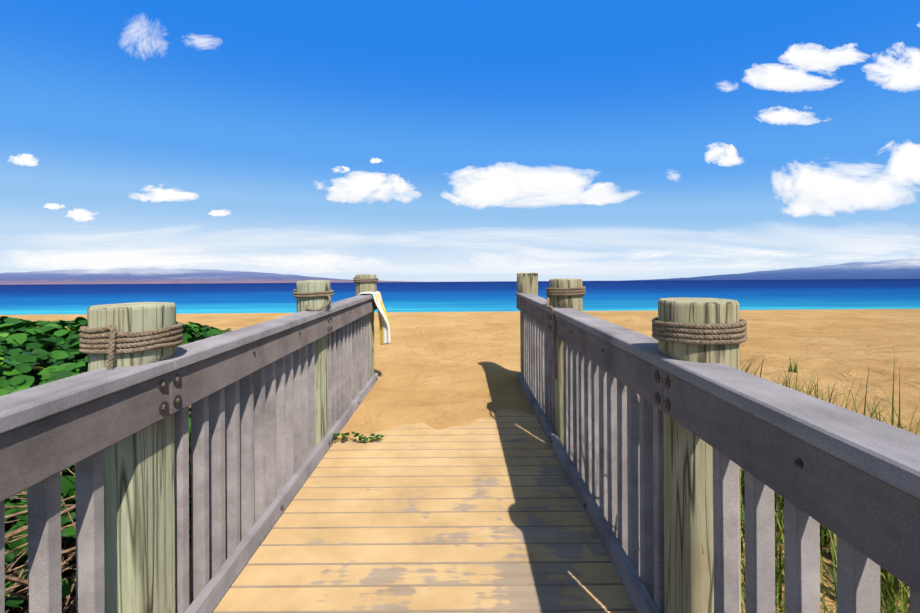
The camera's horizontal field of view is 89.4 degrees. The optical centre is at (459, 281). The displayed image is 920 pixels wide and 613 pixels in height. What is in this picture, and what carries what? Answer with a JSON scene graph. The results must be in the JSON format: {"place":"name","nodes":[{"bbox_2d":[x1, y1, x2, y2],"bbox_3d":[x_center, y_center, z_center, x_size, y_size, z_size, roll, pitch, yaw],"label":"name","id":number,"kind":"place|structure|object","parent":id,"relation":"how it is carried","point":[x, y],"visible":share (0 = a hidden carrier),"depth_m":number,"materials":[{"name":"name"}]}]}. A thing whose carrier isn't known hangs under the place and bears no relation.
{"place":"outdoors","nodes":[
{"label":"outdoors","id":0,"kind":"place"},
{"bbox_2d":[8,153,38,165],"bbox_3d":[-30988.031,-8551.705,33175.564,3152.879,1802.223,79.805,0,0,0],"label":"cloud","id":1,"kind":"structure","parent":0,"point":[27,159],"depth_m":33177.98,"materials":[{"name":"white"}]},
{"bbox_2d":[44,203,64,209],"bbox_3d":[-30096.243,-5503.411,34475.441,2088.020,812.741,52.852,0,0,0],"label":"cloud","id":2,"kind":"structure","parent":0,"point":[50,206],"depth_m":34476.94,"materials":[{"name":"white"}]},
{"bbox_2d":[66,208,96,221],"bbox_3d":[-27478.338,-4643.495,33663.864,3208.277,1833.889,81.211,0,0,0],"label":"cloud","id":3,"kind":"structure","parent":0,"point":[81,215],"depth_m":33662.50,"materials":[{"name":"white"}]},
{"bbox_2d":[14,249,253,272],"bbox_3d":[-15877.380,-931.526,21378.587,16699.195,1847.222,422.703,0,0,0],"label":"cloud","id":4,"kind":"structure","parent":0,"point":[100,261],"depth_m":21383.45,"materials":[{"name":"white"}]},
{"bbox_2d":[125,24,158,49],"bbox_3d":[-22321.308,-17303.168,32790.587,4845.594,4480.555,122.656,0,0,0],"label":"cloud","id":5,"kind":"structure","parent":0,"point":[142,31],"depth_m":32796.01,"materials":[{"name":"white"}]},
{"bbox_2d":[129,185,198,202],"bbox_3d":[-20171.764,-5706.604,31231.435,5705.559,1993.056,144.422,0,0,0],"label":"cloud","id":6,"kind":"structure","parent":0,"point":[155,195],"depth_m":31226.40,"materials":[{"name":"white"}]},
{"bbox_2d":[191,36,212,46],"bbox_3d":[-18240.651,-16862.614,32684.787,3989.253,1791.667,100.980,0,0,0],"label":"cloud","id":7,"kind":"structure","parent":0,"point":[201,42],"depth_m":32683.36,"materials":[{"name":"white"}]},
{"bbox_2d":[0,267,413,284],"bbox_3d":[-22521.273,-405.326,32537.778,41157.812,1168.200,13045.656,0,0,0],"label":"island","id":8,"kind":"structure","parent":0,"point":[57,277],"depth_m":28749.03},
{"bbox_2d":[208,209,230,216],"bbox_3d":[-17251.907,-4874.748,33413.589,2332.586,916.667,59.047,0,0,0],"label":"cloud","id":9,"kind":"structure","parent":0,"point":[223,212],"depth_m":33414.59,"materials":[{"name":"white"}]},
{"bbox_2d":[1,230,453,272],"bbox_3d":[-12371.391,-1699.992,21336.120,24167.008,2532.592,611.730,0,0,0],"label":"cloud","id":10,"kind":"structure","parent":0,"point":[199,248],"depth_m":21338.42,"materials":[{"name":"white"}]},
{"bbox_2d":[169,244,451,274],"bbox_3d":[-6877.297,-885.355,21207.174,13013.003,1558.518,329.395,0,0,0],"label":"cloud","id":11,"kind":"structure","parent":0,"point":[324,263],"depth_m":21204.82,"materials":[{"name":"white"}]},
{"bbox_2d":[326,184,349,202],"bbox_3d":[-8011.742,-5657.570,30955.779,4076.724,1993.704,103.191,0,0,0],"label":"cloud","id":12,"kind":"structure","parent":0,"point":[332,196],"depth_m":30965.53,"materials":[{"name":"white"}]},
{"bbox_2d":[333,166,349,172],"bbox_3d":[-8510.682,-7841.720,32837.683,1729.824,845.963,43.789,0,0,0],"label":"cloud","id":13,"kind":"structure","parent":0,"point":[346,169],"depth_m":32834.41,"materials":[{"name":"white"}]},
{"bbox_2d":[317,171,419,202],"bbox_3d":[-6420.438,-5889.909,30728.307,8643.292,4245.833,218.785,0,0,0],"label":"cloud","id":14,"kind":"structure","parent":0,"point":[356,187],"depth_m":30714.79,"materials":[{"name":"white"}]},
{"bbox_2d":[370,158,383,162],"bbox_3d":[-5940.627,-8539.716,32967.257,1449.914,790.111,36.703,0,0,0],"label":"cloud","id":15,"kind":"structure","parent":0,"point":[375,160],"depth_m":32968.53,"materials":[{"name":"white"}]},
{"bbox_2d":[214,232,556,267],"bbox_3d":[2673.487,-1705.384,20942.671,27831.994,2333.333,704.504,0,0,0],"label":"cloud","id":16,"kind":"structure","parent":0,"point":[511,234],"depth_m":20959.85,"materials":[{"name":"white"}]},
{"bbox_2d":[0,309,919,612],"bbox_3d":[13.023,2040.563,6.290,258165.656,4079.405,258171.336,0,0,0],"label":"sand ground","id":17,"kind":"structure","parent":0,"point":[438,371],"depth_m":6.17,"materials":[{"name":"beige sand"}]},
{"bbox_2d":[5,408,190,606],"bbox_3d":[-2.051,1.008,2.508,1.466,0.666,5.357,0,0,0],"label":"shrub","id":18,"kind":"object","parent":17,"relation":"on","point":[68,487],"depth_m":1.81,"materials":[{"name":"green plant"}]},
{"bbox_2d":[5,483,190,607],"bbox_3d":[-1.704,1.233,1.750,1.012,0.697,6.406,0,0,0],"label":"shrub","id":19,"kind":"object","parent":17,"relation":"on","point":[14,601],"depth_m":1.59,"materials":[{"name":"green plant"}]},
{"bbox_2d":[0,316,234,612],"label":"shrub","id":20,"kind":"object","parent":17,"relation":"on","point":[39,352],"depth_m":2.66,"materials":[{"name":"green plant"}]},
{"bbox_2d":[87,302,175,612],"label":"post","id":21,"kind":"object","parent":17,"relation":"on","point":[139,521],"visible":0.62,"depth_m":1.45,"materials":[{"name":"beige wood"}]},
{"bbox_2d":[79,321,182,369],"bbox_3d":[-1.079,0.204,1.530,0.282,0.148,0.298,0,0,0],"label":"rope","id":22,"kind":"object","parent":21,"relation":"attached to","point":[145,340],"visible":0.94,"depth_m":1.42,"materials":[{"name":"beige fabric"}]},
{"bbox_2d":[296,280,329,446],"bbox_3d":[-1.077,1.109,3.439,0.240,2.245,0.241,0,0,0],"label":"post","id":23,"kind":"object","parent":17,"relation":"on","point":[321,388],"visible":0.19,"depth_m":3.35,"materials":[{"name":"beige wood"}]},
{"bbox_2d":[293,289,333,310],"bbox_3d":[-1.074,0.130,3.394,0.304,0.153,0.377,0,0,0],"label":"rope","id":24,"kind":"object","parent":23,"relation":"attached to","point":[329,294],"visible":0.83,"depth_m":3.31,"materials":[{"name":"beige fabric"}]},
{"bbox_2d":[355,274,376,376],"bbox_3d":[-1.080,1.041,5.368,0.241,2.260,0.241,0,0,0],"label":"post","id":25,"kind":"object","parent":17,"relation":"on","point":[361,287],"visible":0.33,"depth_m":5.28,"materials":[{"name":"beige wood"}]},
{"bbox_2d":[353,278,377,282],"bbox_3d":[-1.087,-0.020,5.368,0.287,0.064,0.288,0,0,0],"label":"rope","id":26,"kind":"object","parent":25,"relation":"attached to","point":[366,280],"visible":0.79,"depth_m":5.25,"materials":[{"name":"brown fabric"}]},
{"bbox_2d":[189,409,636,612],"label":"boardwalk deck","id":27,"kind":"structure","parent":17,"relation":"on","point":[486,515],"depth_m":2.30,"materials":[{"name":"wood"},{"name":"sand"}]},
{"bbox_2d":[0,294,377,612],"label":"handrail","id":28,"kind":"object","parent":27,"relation":"on","point":[257,455],"visible":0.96,"depth_m":1.81,"materials":[{"name":"grey wood"}]},
{"bbox_2d":[159,306,376,509],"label":"bolts","id":29,"kind":"object","parent":28,"relation":"attached to","point":[163,387],"visible":0.98,"depth_m":1.56,"materials":[{"name":"grey metal"}]},
{"bbox_2d":[358,291,390,344],"bbox_3d":[-1.015,0.415,5.283,0.452,0.614,0.461,0,0,0],"label":"towel","id":30,"kind":"object","parent":28,"relation":"hanging from","point":[385,335],"visible":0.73,"depth_m":5.25,"materials":[{"name":"white fabric"}]},
{"bbox_2d":[332,431,383,441],"bbox_3d":[-0.792,1.187,3.538,0.423,0.080,0.124,0,0,-8],"label":"creeper vine","id":31,"kind":"object","parent":27,"relation":"on","point":[356,435],"visible":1,"depth_m":3.53,"materials":[{"name":"green plant"}]},
{"bbox_2d":[515,292,919,612],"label":"handrail","id":32,"kind":"object","parent":27,"relation":"on","point":[853,483],"visible":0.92,"depth_m":1.23,"materials":[{"name":"grey wood"}]},
{"bbox_2d":[517,298,802,507],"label":"bolts","id":33,"kind":"object","parent":32,"relation":"attached to","point":[798,462],"visible":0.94,"depth_m":1.52,"materials":[{"name":"grey metal"}]},
{"bbox_2d":[517,273,537,375],"bbox_3d":[0.786,1.027,5.372,0.240,2.264,0.241,0,0,0],"label":"post","id":34,"kind":"object","parent":17,"relation":"on","point":[527,282],"visible":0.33,"depth_m":5.28,"materials":[{"name":"beige wood"}]},
{"bbox_2d":[549,278,582,445],"bbox_3d":[0.791,1.097,3.442,0.241,2.246,0.241,0,0,0],"label":"post","id":35,"kind":"object","parent":17,"relation":"on","point":[575,302],"visible":0.25,"depth_m":3.35,"materials":[{"name":"beige wood"}]},
{"bbox_2d":[546,286,585,378],"bbox_3d":[0.726,0.349,3.394,0.442,0.632,0.284,0,0,-40],"label":"rope","id":36,"kind":"object","parent":35,"relation":"attached to","point":[573,291],"visible":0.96,"depth_m":3.31,"materials":[{"name":"beige fabric"}]},
{"bbox_2d":[658,297,740,612],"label":"post","id":37,"kind":"object","parent":17,"relation":"on","point":[688,526],"visible":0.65,"depth_m":1.45,"materials":[{"name":"beige wood"}]},
{"bbox_2d":[652,317,746,344],"bbox_3d":[0.788,0.158,1.542,0.281,0.081,0.282,0,0,0],"label":"rope","id":38,"kind":"object","parent":37,"relation":"attached to","point":[717,331],"visible":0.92,"depth_m":1.43,"materials":[{"name":"beige fabric"}]},
{"bbox_2d":[0,279,919,314],"bbox_3d":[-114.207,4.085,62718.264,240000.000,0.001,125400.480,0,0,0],"label":"sea water","id":39,"kind":"structure","parent":0,"point":[197,298],"depth_m":113.56,"materials":[{"name":"blue liquid"}]},
{"bbox_2d":[0,0,919,281],"label":"sky","id":40,"kind":"structure","parent":0,"point":[250,122],"materials":[{"name":"blue"}]},
{"bbox_2d":[24,256,910,278],"bbox_3d":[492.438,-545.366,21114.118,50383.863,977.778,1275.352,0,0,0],"label":"cloud","id":41,"kind":"structure","parent":0,"point":[626,268],"depth_m":20995.66,"materials":[{"name":"white"}]},
{"bbox_2d":[442,187,543,207],"bbox_3d":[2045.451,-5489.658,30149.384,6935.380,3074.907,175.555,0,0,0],"label":"cloud","id":42,"kind":"structure","parent":0,"point":[453,198],"depth_m":30204.30,"materials":[{"name":"white"}]},
{"bbox_2d":[336,245,663,273],"bbox_3d":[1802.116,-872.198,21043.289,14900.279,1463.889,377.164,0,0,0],"label":"cloud","id":43,"kind":"structure","parent":0,"point":[497,260],"depth_m":21003.37,"materials":[{"name":"white"}]},
{"bbox_2d":[450,163,636,208],"bbox_3d":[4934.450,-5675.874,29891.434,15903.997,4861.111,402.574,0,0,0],"label":"cloud","id":44,"kind":"structure","parent":0,"point":[509,185],"depth_m":29912.92,"materials":[{"name":"white"}]},
{"bbox_2d":[566,182,625,205],"bbox_3d":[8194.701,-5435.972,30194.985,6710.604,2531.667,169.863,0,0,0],"label":"cloud","id":45,"kind":"structure","parent":0,"point":[602,200],"depth_m":30174.71,"materials":[{"name":"white"}]},
{"bbox_2d":[510,329,919,612],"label":"grass","id":46,"kind":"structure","parent":0,"point":[891,589],"depth_m":2.03,"materials":[{"name":"green plant"}]},
{"bbox_2d":[557,237,887,270],"bbox_3d":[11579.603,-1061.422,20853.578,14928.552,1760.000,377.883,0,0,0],"label":"cloud","id":47,"kind":"structure","parent":0,"point":[754,253],"depth_m":20823.96,"materials":[{"name":"white"}]},
{"bbox_2d":[705,143,742,166],"bbox_3d":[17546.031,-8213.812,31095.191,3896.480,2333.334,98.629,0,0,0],"label":"cloud","id":48,"kind":"structure","parent":0,"point":[726,155],"depth_m":31093.13,"materials":[{"name":"white"}]},
{"bbox_2d":[720,83,732,90],"bbox_3d":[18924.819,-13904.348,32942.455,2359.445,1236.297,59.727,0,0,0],"label":"cloud","id":49,"kind":"structure","parent":0,"point":[727,88],"depth_m":32943.24,"materials":[{"name":"white"}]},
{"bbox_2d":[629,222,866,253],"bbox_3d":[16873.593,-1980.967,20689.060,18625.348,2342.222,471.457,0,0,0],"label":"cloud","id":50,"kind":"structure","parent":0,"point":[818,236],"depth_m":20749.24,"materials":[{"name":"white"}]},
{"bbox_2d":[623,259,919,280],"bbox_3d":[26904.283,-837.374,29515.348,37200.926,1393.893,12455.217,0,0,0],"label":"island","id":51,"kind":"structure","parent":0,"point":[907,271],"depth_m":25801.83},
{"bbox_2d":[743,60,840,91],"bbox_3d":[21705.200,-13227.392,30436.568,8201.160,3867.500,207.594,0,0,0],"label":"cloud","id":52,"kind":"structure","parent":0,"point":[778,77],"depth_m":30439.33,"materials":[{"name":"white"}]},
{"bbox_2d":[757,106,826,124],"bbox_3d":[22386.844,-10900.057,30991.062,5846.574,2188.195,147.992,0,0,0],"label":"cloud","id":53,"kind":"structure","parent":0,"point":[785,116],"depth_m":31005.14,"materials":[{"name":"white"}]},
{"bbox_2d":[782,199,856,216],"bbox_3d":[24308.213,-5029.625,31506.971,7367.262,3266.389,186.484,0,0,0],"label":"cloud","id":54,"kind":"structure","parent":0,"point":[796,209],"depth_m":31528.98,"materials":[{"name":"white"}]},
{"bbox_2d":[780,43,868,66],"bbox_3d":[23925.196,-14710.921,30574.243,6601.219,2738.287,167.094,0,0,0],"label":"cloud","id":55,"kind":"structure","parent":0,"point":[838,56],"depth_m":30574.46,"materials":[{"name":"white"}]},
{"bbox_2d":[763,164,914,231],"bbox_3d":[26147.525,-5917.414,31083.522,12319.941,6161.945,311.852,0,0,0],"label":"cloud","id":56,"kind":"structure","parent":0,"point":[844,188],"depth_m":31095.04,"materials":[{"name":"white"}]},
{"bbox_2d":[760,230,919,271],"bbox_3d":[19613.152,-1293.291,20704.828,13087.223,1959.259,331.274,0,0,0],"label":"cloud","id":57,"kind":"structure","parent":0,"point":[915,261],"depth_m":20736.26,"materials":[{"name":"white"}]},
{"bbox_2d":[864,42,919,90],"bbox_3d":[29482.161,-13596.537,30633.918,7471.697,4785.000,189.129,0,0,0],"label":"cloud","id":58,"kind":"structure","parent":0,"point":[889,72],"depth_m":30647.12,"materials":[{"name":"white"}]},
{"bbox_2d":[884,142,919,185],"bbox_3d":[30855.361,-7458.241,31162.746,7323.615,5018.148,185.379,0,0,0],"label":"cloud","id":59,"kind":"structure","parent":0,"point":[905,158],"depth_m":31183.65,"materials":[{"name":"white"}]}
]}

